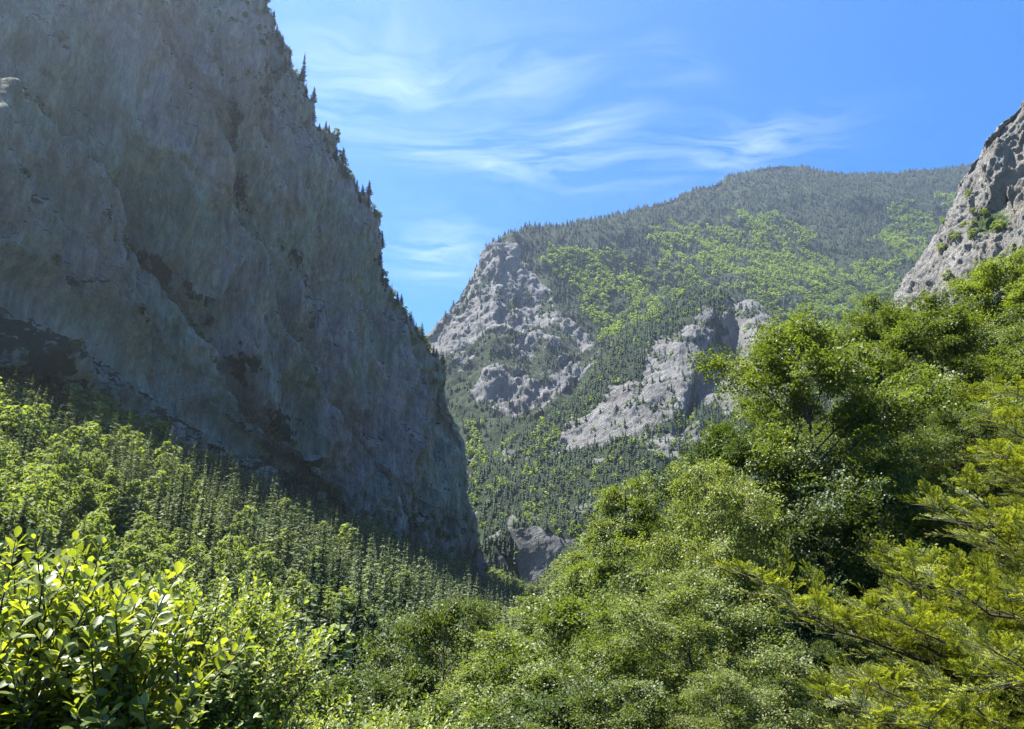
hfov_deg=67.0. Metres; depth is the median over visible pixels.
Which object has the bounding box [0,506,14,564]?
broadleaf tree
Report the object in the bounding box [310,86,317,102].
spruce tree
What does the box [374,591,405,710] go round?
spruce tree
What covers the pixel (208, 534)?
spruce tree
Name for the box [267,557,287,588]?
broadleaf tree
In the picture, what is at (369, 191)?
spruce tree
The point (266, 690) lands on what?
leaved shrub
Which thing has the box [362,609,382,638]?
broadleaf tree
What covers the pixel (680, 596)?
broadleaf tree
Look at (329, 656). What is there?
spruce tree
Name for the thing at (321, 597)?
spruce tree
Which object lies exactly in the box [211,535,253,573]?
broadleaf tree
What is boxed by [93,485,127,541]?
broadleaf tree
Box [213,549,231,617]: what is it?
spruce tree
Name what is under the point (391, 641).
spruce tree
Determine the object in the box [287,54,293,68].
spruce tree
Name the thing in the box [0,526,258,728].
leafy shrub
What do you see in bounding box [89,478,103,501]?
broadleaf tree
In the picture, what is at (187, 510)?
spruce tree
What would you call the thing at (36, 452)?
broadleaf tree
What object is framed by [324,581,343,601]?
broadleaf tree
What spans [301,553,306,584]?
spruce tree
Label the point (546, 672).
young tree
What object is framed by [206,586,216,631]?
spruce tree
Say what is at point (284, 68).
spruce tree
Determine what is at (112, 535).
broadleaf tree
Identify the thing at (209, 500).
spruce tree
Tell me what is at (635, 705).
young tree
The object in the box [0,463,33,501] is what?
broadleaf tree
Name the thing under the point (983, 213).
stunted tree
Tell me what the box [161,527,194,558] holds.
broadleaf tree
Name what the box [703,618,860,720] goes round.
young tree
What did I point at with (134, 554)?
broadleaf tree
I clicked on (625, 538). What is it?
broadleaf tree
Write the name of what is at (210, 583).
broadleaf tree
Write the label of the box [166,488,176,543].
spruce tree
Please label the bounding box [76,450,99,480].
broadleaf tree
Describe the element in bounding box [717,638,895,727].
young tree
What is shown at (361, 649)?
spruce tree
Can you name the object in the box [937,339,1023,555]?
young tree
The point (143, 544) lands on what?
broadleaf tree
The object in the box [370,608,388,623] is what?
broadleaf tree
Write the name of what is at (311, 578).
spruce tree
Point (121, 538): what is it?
broadleaf tree
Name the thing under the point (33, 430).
spruce tree
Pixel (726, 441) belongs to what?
broadleaf tree
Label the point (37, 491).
broadleaf tree
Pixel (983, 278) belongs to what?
broadleaf tree
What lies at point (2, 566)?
spruce tree
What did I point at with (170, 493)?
spruce tree
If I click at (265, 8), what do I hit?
spruce tree
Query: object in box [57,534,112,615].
broadleaf tree
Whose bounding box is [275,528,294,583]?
spruce tree
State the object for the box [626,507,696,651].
broadleaf tree
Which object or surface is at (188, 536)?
spruce tree
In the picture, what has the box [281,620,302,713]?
spruce tree
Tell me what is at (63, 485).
broadleaf tree
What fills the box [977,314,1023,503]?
broadleaf tree
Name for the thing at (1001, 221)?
stunted tree
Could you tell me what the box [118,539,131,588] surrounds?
spruce tree
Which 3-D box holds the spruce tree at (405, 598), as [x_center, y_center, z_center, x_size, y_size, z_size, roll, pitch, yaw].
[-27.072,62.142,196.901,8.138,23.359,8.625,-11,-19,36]
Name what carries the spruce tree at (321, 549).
on the ground
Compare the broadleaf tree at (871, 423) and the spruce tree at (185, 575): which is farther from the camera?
the spruce tree at (185, 575)
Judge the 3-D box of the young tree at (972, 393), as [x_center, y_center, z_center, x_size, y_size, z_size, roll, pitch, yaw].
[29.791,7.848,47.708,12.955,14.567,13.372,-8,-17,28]
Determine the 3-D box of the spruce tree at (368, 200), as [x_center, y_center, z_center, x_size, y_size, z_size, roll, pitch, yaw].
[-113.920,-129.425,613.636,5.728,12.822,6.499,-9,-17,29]
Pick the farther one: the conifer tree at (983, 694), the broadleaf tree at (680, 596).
the broadleaf tree at (680, 596)
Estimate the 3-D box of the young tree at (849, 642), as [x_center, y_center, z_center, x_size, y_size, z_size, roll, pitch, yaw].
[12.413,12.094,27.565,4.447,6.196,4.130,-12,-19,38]
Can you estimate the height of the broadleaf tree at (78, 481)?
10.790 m
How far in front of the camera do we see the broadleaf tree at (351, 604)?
154.10 m
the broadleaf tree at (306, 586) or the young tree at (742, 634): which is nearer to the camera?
the young tree at (742, 634)
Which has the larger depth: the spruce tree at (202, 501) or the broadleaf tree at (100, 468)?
the broadleaf tree at (100, 468)
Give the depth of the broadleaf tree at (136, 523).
166.21 m
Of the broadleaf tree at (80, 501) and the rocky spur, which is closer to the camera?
the broadleaf tree at (80, 501)
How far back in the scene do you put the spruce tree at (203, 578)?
134.41 m
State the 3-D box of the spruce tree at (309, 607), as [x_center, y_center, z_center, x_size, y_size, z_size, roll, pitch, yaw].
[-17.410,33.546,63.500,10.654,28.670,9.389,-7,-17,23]
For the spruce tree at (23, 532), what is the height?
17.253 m
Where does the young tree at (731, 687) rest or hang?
on the ground
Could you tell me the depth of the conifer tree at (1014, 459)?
9.60 m
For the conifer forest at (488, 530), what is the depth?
1512.31 m
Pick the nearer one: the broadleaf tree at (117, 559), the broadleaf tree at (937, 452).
the broadleaf tree at (937, 452)
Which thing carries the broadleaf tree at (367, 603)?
on the ground
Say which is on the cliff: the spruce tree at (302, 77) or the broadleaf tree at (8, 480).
the spruce tree at (302, 77)
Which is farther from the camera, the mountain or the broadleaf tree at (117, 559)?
the mountain
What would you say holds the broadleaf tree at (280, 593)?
on the ground
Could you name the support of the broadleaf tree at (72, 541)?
on the ground
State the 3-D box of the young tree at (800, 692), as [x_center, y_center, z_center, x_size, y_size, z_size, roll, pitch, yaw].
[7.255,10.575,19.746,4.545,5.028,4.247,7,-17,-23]
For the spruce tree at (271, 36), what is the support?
on the cliff
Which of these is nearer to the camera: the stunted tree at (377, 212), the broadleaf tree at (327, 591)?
the broadleaf tree at (327, 591)
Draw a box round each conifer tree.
[698,463,1023,728]
[958,373,1023,521]
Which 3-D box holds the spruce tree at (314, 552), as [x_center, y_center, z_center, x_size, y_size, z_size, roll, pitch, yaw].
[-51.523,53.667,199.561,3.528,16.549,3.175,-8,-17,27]
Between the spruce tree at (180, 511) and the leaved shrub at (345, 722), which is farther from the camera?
the spruce tree at (180, 511)
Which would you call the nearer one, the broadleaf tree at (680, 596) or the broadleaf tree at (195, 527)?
the broadleaf tree at (680, 596)
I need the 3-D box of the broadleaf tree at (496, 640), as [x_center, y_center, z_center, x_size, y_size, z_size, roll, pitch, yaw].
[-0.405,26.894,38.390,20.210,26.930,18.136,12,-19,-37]
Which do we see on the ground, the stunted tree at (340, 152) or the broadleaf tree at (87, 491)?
the broadleaf tree at (87, 491)
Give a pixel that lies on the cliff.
(108, 80)
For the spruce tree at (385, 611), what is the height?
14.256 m
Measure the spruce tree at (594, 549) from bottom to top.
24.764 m
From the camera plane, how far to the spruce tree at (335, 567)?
193.64 m
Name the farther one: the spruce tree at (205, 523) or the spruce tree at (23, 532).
the spruce tree at (205, 523)
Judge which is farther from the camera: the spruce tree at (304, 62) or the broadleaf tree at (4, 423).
the spruce tree at (304, 62)
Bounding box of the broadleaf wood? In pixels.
[0,366,628,706]
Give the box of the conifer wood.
[0,362,641,706]
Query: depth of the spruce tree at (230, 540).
163.96 m
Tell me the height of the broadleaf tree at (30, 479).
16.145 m
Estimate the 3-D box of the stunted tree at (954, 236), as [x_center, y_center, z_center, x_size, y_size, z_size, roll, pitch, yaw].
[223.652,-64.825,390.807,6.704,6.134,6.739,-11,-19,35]
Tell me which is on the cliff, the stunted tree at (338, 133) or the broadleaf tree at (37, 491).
the stunted tree at (338, 133)
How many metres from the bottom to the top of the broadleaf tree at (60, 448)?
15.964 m
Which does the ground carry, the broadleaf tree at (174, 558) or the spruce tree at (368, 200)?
the broadleaf tree at (174, 558)
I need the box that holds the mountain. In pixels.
[424,165,969,481]
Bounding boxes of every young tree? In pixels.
[299,689,468,728]
[360,680,533,728]
[444,664,581,728]
[459,660,643,728]
[507,596,768,728]
[516,666,725,728]
[644,658,792,728]
[666,619,859,728]
[695,676,852,728]
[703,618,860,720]
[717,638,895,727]
[778,580,947,680]
[807,619,907,728]
[841,573,961,693]
[886,372,1023,565]
[903,461,1001,599]
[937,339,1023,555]
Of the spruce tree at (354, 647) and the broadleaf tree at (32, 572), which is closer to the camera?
the spruce tree at (354, 647)
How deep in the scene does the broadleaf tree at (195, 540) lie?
164.68 m
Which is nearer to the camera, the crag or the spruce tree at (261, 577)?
the spruce tree at (261, 577)
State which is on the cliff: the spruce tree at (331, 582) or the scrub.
the scrub
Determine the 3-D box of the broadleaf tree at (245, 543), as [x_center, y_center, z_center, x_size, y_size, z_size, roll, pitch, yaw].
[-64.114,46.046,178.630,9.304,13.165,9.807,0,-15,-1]
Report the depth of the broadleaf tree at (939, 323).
53.94 m
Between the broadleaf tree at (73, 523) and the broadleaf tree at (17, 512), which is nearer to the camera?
the broadleaf tree at (17, 512)
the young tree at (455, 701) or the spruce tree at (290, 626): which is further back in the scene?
the spruce tree at (290, 626)
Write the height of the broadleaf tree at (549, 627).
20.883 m
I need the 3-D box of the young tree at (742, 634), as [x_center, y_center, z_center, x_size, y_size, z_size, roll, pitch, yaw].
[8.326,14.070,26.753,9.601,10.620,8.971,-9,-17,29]
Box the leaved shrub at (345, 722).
[282,687,489,728]
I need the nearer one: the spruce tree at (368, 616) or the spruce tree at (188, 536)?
the spruce tree at (368, 616)
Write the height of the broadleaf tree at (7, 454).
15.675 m
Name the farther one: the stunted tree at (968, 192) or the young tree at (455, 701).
the stunted tree at (968, 192)
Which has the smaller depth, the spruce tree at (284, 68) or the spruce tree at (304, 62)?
the spruce tree at (284, 68)
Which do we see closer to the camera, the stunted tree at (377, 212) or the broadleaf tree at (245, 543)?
the broadleaf tree at (245, 543)
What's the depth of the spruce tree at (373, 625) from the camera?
72.01 m
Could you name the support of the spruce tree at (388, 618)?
on the ground
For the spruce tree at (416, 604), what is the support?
on the ground
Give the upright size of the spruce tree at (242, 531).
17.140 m
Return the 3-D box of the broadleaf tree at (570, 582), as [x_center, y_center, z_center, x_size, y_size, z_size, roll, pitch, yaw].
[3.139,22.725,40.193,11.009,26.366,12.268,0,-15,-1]
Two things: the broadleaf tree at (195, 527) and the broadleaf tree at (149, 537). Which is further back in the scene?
the broadleaf tree at (195, 527)
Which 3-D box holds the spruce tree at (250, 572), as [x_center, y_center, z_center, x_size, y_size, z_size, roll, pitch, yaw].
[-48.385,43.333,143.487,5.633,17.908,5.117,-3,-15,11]
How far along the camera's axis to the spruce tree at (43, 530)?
107.84 m
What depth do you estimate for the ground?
281.49 m
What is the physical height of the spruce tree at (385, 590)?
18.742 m
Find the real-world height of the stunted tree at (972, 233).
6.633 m
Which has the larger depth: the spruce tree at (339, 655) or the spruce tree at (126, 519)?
the spruce tree at (126, 519)
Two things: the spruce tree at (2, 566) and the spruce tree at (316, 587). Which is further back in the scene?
the spruce tree at (316, 587)
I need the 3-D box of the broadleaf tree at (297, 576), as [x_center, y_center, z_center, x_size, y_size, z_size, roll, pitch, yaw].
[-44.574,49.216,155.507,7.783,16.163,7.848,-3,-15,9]
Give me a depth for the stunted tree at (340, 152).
607.02 m
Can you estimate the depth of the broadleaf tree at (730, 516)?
29.75 m
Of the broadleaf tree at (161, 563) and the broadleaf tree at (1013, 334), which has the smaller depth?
the broadleaf tree at (1013, 334)
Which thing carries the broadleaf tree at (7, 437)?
on the ground
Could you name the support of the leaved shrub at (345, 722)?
on the ground
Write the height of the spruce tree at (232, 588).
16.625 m
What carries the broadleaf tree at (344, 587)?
on the ground
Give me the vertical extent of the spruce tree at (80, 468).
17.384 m
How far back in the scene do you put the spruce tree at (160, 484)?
187.27 m
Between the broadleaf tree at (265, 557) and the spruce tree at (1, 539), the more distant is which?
the broadleaf tree at (265, 557)
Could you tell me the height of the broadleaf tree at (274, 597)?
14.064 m
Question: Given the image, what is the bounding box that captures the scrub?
[0,0,488,583]
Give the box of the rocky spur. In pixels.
[467,290,832,584]
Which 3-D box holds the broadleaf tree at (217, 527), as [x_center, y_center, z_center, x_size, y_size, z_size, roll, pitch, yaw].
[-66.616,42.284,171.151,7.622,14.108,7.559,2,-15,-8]
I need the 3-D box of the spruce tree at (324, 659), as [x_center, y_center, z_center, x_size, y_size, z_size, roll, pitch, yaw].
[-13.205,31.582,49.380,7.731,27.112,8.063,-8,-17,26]
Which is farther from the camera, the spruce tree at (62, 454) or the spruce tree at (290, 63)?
the spruce tree at (290, 63)
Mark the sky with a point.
(467, 122)
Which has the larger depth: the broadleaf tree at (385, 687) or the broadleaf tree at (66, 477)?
the broadleaf tree at (66, 477)
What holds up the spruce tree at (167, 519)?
on the ground
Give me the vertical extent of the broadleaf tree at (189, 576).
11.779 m
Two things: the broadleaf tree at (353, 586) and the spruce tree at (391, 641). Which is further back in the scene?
the broadleaf tree at (353, 586)
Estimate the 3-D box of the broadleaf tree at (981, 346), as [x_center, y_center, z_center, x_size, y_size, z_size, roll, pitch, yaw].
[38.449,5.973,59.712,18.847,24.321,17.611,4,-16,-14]
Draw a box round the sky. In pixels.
[267,0,1023,333]
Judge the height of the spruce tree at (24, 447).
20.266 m
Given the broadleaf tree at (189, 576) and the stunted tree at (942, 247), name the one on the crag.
the stunted tree at (942, 247)
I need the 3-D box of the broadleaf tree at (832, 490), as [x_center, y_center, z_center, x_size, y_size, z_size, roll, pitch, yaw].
[18.387,12.111,39.821,12.592,16.249,11.766,10,-18,-32]
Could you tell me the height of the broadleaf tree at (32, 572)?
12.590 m
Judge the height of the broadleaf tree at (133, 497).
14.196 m
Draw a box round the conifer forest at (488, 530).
[427,163,972,584]
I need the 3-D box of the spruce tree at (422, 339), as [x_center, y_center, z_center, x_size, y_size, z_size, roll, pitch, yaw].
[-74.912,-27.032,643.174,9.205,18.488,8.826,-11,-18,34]
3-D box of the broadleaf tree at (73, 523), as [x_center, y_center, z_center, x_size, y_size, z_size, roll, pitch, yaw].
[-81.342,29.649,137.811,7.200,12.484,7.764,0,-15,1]
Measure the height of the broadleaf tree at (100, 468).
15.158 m
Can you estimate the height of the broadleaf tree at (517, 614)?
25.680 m
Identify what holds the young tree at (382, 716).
on the ground
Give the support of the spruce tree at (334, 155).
on the cliff
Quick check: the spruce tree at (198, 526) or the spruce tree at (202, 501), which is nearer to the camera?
the spruce tree at (198, 526)
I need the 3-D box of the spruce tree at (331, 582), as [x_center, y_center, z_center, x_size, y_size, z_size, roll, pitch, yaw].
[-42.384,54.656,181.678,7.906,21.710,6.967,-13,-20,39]
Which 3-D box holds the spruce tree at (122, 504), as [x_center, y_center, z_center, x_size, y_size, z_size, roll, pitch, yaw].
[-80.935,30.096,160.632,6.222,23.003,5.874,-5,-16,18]
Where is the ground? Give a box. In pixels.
[36,416,1023,726]
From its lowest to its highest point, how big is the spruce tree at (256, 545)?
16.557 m
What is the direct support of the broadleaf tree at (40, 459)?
on the ground
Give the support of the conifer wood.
on the ground
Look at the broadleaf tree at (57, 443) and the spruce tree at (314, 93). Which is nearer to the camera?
the broadleaf tree at (57, 443)
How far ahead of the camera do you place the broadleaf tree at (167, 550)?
149.77 m
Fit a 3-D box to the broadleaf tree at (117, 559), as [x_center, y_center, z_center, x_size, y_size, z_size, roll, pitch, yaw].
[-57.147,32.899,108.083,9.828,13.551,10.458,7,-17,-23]
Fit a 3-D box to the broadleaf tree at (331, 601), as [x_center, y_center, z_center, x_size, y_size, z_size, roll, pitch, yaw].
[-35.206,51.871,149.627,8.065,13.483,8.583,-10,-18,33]
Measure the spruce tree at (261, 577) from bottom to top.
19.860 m
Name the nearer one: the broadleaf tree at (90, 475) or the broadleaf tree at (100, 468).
the broadleaf tree at (90, 475)
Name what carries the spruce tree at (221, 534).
on the ground
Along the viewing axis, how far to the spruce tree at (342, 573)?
175.70 m
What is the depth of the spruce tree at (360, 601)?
156.00 m
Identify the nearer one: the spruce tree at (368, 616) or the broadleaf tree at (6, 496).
the broadleaf tree at (6, 496)
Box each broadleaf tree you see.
[0,416,19,444]
[0,429,10,451]
[0,440,23,486]
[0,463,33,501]
[0,476,18,500]
[0,493,57,580]
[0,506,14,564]
[1,561,68,618]
[2,482,14,524]
[7,465,69,514]
[9,480,61,554]
[17,461,60,501]
[18,500,62,558]
[19,448,47,472]
[20,509,42,558]
[21,453,61,491]
[37,480,72,535]
[38,442,80,502]
[45,496,78,557]
[46,441,68,465]
[52,463,76,502]
[55,478,74,516]
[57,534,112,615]
[62,481,98,539]
[63,537,73,564]
[65,475,90,516]
[65,511,118,563]
[68,457,92,481]
[68,491,93,538]
[69,550,138,593]
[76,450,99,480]
[76,507,118,561]
[85,448,117,491]
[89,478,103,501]
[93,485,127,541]
[96,467,129,519]
[96,568,153,651]
[101,560,132,593]
[112,536,129,556]
[116,545,155,582]
[119,479,149,531]
[123,516,168,551]
[123,528,177,569]
[125,511,156,543]
[127,524,156,545]
[127,552,179,610]
[144,500,159,524]
[153,543,180,561]
[160,533,187,559]
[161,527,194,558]
[164,547,191,587]
[165,557,198,599]
[183,543,216,590]
[184,534,202,566]
[186,546,238,600]
[186,569,220,613]
[189,514,217,545]
[189,516,220,541]
[196,524,222,555]
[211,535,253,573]
[212,551,238,580]
[224,535,250,575]
[231,569,258,615]
[238,543,274,586]
[248,578,276,627]
[254,604,275,638]
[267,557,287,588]
[270,577,282,592]
[272,589,286,621]
[276,568,310,623]
[285,579,318,638]
[286,648,477,728]
[287,582,505,728]
[299,585,336,615]
[306,546,334,587]
[311,596,354,646]
[315,606,344,629]
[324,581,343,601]
[332,585,372,652]
[334,592,361,650]
[347,583,361,594]
[361,599,378,632]
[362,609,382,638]
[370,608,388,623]
[370,620,392,657]
[385,610,408,656]
[423,621,545,715]
[471,573,692,728]
[481,589,570,684]
[548,543,620,678]
[565,470,683,679]
[577,556,827,728]
[593,407,923,719]
[599,450,827,722]
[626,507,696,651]
[661,290,991,721]
[756,451,979,698]
[787,285,976,542]
[797,383,1022,608]
[814,283,1023,563]
[866,401,1023,610]
[883,293,1023,496]
[925,241,1023,510]
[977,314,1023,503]
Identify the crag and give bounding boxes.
[846,100,1023,425]
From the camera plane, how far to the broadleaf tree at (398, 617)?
180.87 m
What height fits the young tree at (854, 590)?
9.497 m
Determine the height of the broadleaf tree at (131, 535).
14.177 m
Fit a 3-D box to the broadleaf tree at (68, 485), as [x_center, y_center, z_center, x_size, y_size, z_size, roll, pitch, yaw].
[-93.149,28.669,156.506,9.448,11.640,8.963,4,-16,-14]
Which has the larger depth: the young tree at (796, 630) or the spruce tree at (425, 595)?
the spruce tree at (425, 595)
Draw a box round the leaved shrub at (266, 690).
[136,561,344,728]
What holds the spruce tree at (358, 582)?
on the ground
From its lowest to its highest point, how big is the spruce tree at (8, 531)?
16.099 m
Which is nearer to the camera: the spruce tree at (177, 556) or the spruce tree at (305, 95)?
the spruce tree at (177, 556)
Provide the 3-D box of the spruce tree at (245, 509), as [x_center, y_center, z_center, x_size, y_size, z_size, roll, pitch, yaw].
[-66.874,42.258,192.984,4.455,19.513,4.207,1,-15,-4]
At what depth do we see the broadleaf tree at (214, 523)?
199.53 m
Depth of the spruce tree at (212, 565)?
146.85 m
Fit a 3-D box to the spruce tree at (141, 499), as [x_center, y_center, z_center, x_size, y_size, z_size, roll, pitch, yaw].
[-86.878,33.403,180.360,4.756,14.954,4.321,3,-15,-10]
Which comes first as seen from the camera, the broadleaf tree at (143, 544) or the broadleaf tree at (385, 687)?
the broadleaf tree at (385, 687)
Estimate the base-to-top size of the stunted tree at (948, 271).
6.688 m
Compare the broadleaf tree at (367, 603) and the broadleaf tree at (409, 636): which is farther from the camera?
the broadleaf tree at (367, 603)
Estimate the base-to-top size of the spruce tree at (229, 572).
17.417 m
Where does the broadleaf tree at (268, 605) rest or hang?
on the ground
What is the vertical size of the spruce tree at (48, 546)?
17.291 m
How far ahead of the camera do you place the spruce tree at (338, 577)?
166.80 m
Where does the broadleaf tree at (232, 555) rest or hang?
on the ground
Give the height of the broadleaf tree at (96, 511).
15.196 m
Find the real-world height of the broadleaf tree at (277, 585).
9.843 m
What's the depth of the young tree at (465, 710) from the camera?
27.42 m
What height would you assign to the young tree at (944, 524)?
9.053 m
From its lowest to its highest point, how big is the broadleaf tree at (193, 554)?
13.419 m
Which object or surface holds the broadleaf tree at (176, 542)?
on the ground
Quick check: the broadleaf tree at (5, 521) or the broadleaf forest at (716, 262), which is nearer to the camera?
the broadleaf tree at (5, 521)
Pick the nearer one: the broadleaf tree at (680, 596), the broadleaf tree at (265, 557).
the broadleaf tree at (680, 596)
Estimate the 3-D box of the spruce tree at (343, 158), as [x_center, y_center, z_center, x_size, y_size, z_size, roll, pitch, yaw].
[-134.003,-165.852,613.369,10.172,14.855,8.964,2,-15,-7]
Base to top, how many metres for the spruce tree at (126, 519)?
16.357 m
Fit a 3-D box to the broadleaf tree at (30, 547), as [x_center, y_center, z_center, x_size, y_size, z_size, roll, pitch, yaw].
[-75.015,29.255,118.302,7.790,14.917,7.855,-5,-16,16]
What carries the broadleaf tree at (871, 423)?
on the ground
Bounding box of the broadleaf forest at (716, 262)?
[465,191,957,583]
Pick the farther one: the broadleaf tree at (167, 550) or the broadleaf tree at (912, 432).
the broadleaf tree at (167, 550)
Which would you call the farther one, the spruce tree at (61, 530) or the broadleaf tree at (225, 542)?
the broadleaf tree at (225, 542)
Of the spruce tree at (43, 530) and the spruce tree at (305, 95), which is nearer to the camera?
the spruce tree at (43, 530)
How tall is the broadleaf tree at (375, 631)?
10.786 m
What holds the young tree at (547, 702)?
on the ground
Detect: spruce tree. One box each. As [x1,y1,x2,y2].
[0,492,33,582]
[0,496,16,586]
[0,519,3,568]
[0,535,10,597]
[9,425,24,472]
[19,411,32,465]
[24,411,38,461]
[36,510,50,563]
[40,530,50,561]
[48,506,66,567]
[54,434,64,478]
[69,441,87,498]
[75,513,86,558]
[95,436,120,508]
[109,455,133,549]
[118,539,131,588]
[121,471,133,536]
[130,477,147,531]
[147,467,166,528]
[155,471,175,541]
[161,498,170,542]
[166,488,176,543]
[167,457,189,539]
[172,515,187,610]
[177,554,188,620]
[181,476,196,542]
[181,511,194,563]
[189,551,199,604]
[191,472,209,541]
[194,487,222,573]
[194,511,204,544]
[195,557,209,608]
[200,503,210,553]
[203,492,214,543]
[205,528,218,617]
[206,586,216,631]
[210,574,223,631]
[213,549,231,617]
[213,554,237,633]
[219,519,224,539]
[224,568,235,626]
[226,520,234,565]
[236,496,249,568]
[238,511,246,567]
[247,529,259,581]
[247,550,254,599]
[255,552,266,647]
[260,1,268,14]
[269,28,274,44]
[273,568,294,656]
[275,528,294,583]
[276,41,285,55]
[280,56,288,72]
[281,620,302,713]
[282,551,291,588]
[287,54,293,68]
[288,593,319,724]
[296,68,305,83]
[299,54,306,75]
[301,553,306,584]
[303,84,308,97]
[305,557,338,644]
[306,639,327,726]
[308,543,316,585]
[308,550,316,585]
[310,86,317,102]
[312,569,319,614]
[313,615,338,697]
[314,525,331,598]
[324,548,349,603]
[324,591,350,682]
[325,552,337,601]
[328,552,338,582]
[333,147,337,162]
[334,649,344,676]
[339,147,348,162]
[339,565,347,591]
[345,604,362,725]
[351,572,367,654]
[351,641,368,705]
[354,563,367,633]
[358,192,362,203]
[359,580,379,685]
[363,607,375,663]
[365,180,373,195]
[365,195,371,206]
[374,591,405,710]
[377,614,390,668]
[378,568,388,618]
[381,594,387,617]
[384,594,392,646]
[388,611,396,647]
[394,577,405,616]
[400,561,415,620]
[409,588,421,618]
[418,322,425,340]
[419,579,437,660]
[584,544,597,594]
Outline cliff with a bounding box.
[0,0,488,580]
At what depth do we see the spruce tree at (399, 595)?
187.38 m
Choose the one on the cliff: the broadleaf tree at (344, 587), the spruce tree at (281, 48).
the spruce tree at (281, 48)
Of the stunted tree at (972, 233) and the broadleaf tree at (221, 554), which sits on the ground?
the broadleaf tree at (221, 554)
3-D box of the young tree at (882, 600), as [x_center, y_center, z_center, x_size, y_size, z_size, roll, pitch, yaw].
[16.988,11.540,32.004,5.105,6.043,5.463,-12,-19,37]
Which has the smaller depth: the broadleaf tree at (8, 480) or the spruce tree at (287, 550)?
the broadleaf tree at (8, 480)
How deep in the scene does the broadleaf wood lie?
302.32 m
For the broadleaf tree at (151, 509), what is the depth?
198.47 m
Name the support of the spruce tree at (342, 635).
on the ground
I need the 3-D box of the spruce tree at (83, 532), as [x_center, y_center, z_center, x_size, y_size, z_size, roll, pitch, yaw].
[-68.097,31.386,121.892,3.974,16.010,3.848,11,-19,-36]
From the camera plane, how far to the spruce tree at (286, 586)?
131.65 m
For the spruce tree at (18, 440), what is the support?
on the ground
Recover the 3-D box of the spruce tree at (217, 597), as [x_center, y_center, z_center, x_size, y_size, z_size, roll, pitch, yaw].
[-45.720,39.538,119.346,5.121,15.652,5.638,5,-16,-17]
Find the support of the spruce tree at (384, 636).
on the ground
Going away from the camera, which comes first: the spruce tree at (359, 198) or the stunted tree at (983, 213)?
the stunted tree at (983, 213)
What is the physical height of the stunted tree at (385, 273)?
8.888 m
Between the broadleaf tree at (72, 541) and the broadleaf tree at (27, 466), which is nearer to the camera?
the broadleaf tree at (72, 541)
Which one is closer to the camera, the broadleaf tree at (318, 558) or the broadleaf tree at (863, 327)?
the broadleaf tree at (863, 327)
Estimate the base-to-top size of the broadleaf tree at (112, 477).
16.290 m
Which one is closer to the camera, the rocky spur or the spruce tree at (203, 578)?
the spruce tree at (203, 578)
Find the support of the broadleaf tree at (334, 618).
on the ground
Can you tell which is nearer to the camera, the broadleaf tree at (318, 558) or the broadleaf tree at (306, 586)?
the broadleaf tree at (306, 586)
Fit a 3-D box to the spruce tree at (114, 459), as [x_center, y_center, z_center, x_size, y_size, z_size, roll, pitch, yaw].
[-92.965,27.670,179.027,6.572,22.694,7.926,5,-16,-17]
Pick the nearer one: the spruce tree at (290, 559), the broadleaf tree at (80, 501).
the broadleaf tree at (80, 501)
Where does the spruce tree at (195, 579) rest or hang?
on the ground
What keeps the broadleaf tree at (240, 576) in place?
on the ground
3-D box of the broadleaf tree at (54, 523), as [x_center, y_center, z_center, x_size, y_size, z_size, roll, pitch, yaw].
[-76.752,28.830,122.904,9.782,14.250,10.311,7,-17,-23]
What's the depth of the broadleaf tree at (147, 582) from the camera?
105.26 m
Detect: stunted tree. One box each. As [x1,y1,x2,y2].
[332,128,340,135]
[336,150,342,156]
[375,209,382,217]
[381,269,388,276]
[937,242,945,250]
[940,269,953,280]
[947,230,960,240]
[963,190,972,196]
[966,228,978,240]
[979,208,988,214]
[989,219,1003,228]
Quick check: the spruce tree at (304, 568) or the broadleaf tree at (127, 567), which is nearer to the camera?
the broadleaf tree at (127, 567)

